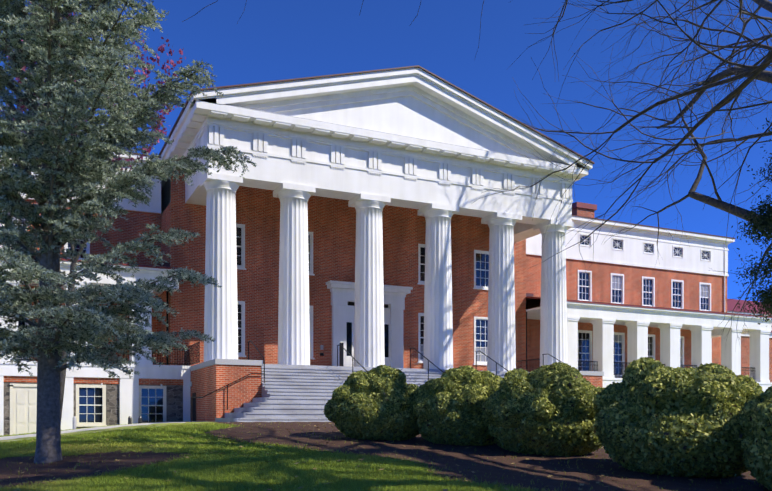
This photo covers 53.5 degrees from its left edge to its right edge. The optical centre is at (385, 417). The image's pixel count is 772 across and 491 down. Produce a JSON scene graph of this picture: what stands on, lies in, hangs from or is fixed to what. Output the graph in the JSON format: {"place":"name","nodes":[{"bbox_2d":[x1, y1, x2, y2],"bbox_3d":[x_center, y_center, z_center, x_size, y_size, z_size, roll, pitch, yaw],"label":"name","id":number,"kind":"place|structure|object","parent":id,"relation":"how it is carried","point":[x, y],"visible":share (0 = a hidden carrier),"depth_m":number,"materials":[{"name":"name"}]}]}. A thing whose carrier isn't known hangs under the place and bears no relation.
{"place":"outdoors","nodes":[
{"label":"outdoors","id":0,"kind":"place"},
{"bbox_2d":[0,1,185,417],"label":"redbud tree","id":1,"kind":"object","parent":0,"point":[159,82],"depth_m":24.15,"materials":[{"name":"plant"}]},
{"bbox_2d":[0,421,207,441],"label":"concrete path","id":2,"kind":"structure","parent":0,"point":[33,435],"depth_m":28.29,"materials":[{"name":"grey concrete"}]},
{"bbox_2d":[192,302,387,420],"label":"building interiors","id":3,"kind":"object","parent":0,"point":[194,394],"visible":0.02,"depth_m":32.63,"materials":[{"name":"black"}]},
{"bbox_2d":[9,214,707,361],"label":"building blinds","id":4,"kind":"object","parent":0,"point":[617,281],"visible":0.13,"depth_m":49.62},
{"bbox_2d":[215,364,507,421],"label":"stairs","id":5,"kind":"structure","parent":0,"point":[297,393],"depth_m":29.59,"materials":[{"name":"grey stone"}]},
{"bbox_2d":[203,180,567,370],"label":"portico columns","id":6,"kind":"structure","parent":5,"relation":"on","point":[221,315],"depth_m":34.03,"materials":[{"name":"white paint"}]},
{"bbox_2d":[4,170,726,421],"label":"brick walls","id":7,"kind":"structure","parent":0,"point":[332,224],"depth_m":38.06,"materials":[{"name":"red brick"}]},
{"bbox_2d":[0,421,763,490],"bbox_3d":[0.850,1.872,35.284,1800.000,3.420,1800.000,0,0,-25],"label":"ground","id":8,"kind":"structure","parent":0,"point":[122,427],"depth_m":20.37,"materials":[{"name":"green plant"}]},
{"bbox_2d":[4,382,182,435],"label":"basement stone wall","id":9,"kind":"structure","parent":8,"relation":"on","point":[174,402],"depth_m":31.96,"materials":[{"name":"grey stone"}]},
{"bbox_2d":[10,383,165,434],"bbox_3d":[-15.643,-0.203,29.922,13.840,2.310,0.160,0,0,-25],"label":"cream basement joinery","id":10,"kind":"object","parent":9,"relation":"in","point":[23,406],"visible":0.75,"depth_m":30.62,"materials":[{"name":"beige wood"}]},
{"bbox_2d":[128,416,141,423],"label":"bollards","id":11,"kind":"object","parent":8,"relation":"on","point":[130,419],"visible":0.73,"depth_m":31.15,"materials":[{"name":"grey"}]},
{"bbox_2d":[73,104,603,428],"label":"portico stone caps","id":12,"kind":"object","parent":8,"relation":"on","point":[258,363],"visible":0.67,"depth_m":30.51,"materials":[{"name":"grey stone"}]},
{"bbox_2d":[0,422,759,490],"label":"fallen leaves","id":13,"kind":"object","parent":8,"relation":"on","point":[338,460],"depth_m":14.75,"materials":[{"name":"brown plant"}]},
{"bbox_2d":[0,422,770,490],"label":"mulch bed soil","id":14,"kind":"structure","parent":8,"relation":"on","point":[444,461],"depth_m":15.57,"materials":[{"name":"brown soil"}]},
{"bbox_2d":[0,0,256,463],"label":"evergreen tree","id":15,"kind":"object","parent":14,"relation":"on","point":[12,232],"depth_m":16.25,"materials":[{"name":"green plant"}]},
{"bbox_2d":[323,365,418,440],"bbox_3d":[-0.214,-0.398,20.040,2.746,2.002,2.670,0,0,-25],"label":"boxwood shrub","id":16,"kind":"object","parent":14,"relation":"on","point":[382,417],"visible":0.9,"depth_m":19.14,"materials":[{"name":"green plant"}]},
{"bbox_2d":[410,365,502,445],"bbox_3d":[1.950,-0.302,19.227,2.764,2.013,2.551,0,0,-25],"label":"boxwood shrub","id":17,"kind":"object","parent":14,"relation":"on","point":[450,399],"visible":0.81,"depth_m":18.35,"materials":[{"name":"green plant"}]},
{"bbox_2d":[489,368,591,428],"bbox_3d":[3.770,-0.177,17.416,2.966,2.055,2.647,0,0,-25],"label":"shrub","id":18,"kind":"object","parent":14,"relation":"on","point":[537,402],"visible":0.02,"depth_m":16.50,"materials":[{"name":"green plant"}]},
{"bbox_2d":[481,362,603,456],"bbox_3d":[3.736,-0.209,17.471,3.150,2.146,2.945,0,0,-25],"label":"boxwood shrub","id":19,"kind":"object","parent":14,"relation":"on","point":[565,434],"visible":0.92,"depth_m":16.46,"materials":[{"name":"green plant"}]},
{"bbox_2d":[593,357,763,478],"bbox_3d":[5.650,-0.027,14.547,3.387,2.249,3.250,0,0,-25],"label":"boxwood shrub","id":20,"kind":"object","parent":14,"relation":"on","point":[692,410],"visible":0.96,"depth_m":13.49,"materials":[{"name":"green plant"}]},
{"bbox_2d":[739,386,771,490],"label":"boxwood shrub","id":21,"kind":"object","parent":14,"relation":"on","point":[756,440],"visible":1,"depth_m":11.89,"materials":[{"name":"green plant"}]},
{"bbox_2d":[760,401,771,445],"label":"shrub","id":22,"kind":"object","parent":14,"relation":"on","point":[768,420],"visible":0.04,"depth_m":11.71,"materials":[{"name":"green plant"}]},
{"bbox_2d":[0,67,771,435],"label":"building","id":23,"kind":"structure","parent":8,"relation":"on","point":[324,157],"depth_m":35.54,"materials":[{"name":"white paint"}]},
{"bbox_2d":[4,163,708,421],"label":"window glass","id":24,"kind":"object","parent":23,"relation":"in","point":[155,412],"visible":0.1,"depth_m":40.53,"materials":[{"name":"glass"}]},
{"bbox_2d":[60,202,771,332],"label":"metal roof","id":25,"kind":"structure","parent":23,"relation":"on","point":[731,303],"depth_m":47.41,"materials":[{"name":"metal"}]},
{"bbox_2d":[131,65,735,299],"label":"roof","id":26,"kind":"structure","parent":23,"relation":"on","point":[350,73],"depth_m":34.65,"materials":[{"name":"grey metal"}]},
{"bbox_2d":[20,291,753,421],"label":"iron handrails","id":27,"kind":"object","parent":8,"relation":"on","point":[340,345],"visible":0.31,"depth_m":33.75,"materials":[{"name":"black metal"}]},
{"bbox_2d":[182,0,771,274],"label":"bare tree","id":28,"kind":"object","parent":8,"relation":"on","point":[754,72],"visible":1,"depth_m":17.28,"materials":[{"name":"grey plant"}]},
{"bbox_2d":[544,0,771,349],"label":"bare oak tree","id":29,"kind":"object","parent":8,"relation":"on","point":[719,203],"visible":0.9,"depth_m":33.55,"materials":[{"name":"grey plant"}]},
{"bbox_2d":[572,208,771,381],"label":"brick building","id":30,"kind":"structure","parent":8,"relation":"on","point":[745,351],"depth_m":60.38,"materials":[{"name":"red brick"}]},
{"bbox_2d":[730,76,771,326],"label":"spruce tree","id":31,"kind":"object","parent":8,"relation":"on","point":[764,220],"depth_m":26.49,"materials":[{"name":"green plant"}]},
{"bbox_2d":[0,0,771,301],"label":"sky","id":32,"kind":"structure","parent":0,"point":[272,40],"materials":[{"name":"blue"}]}
]}

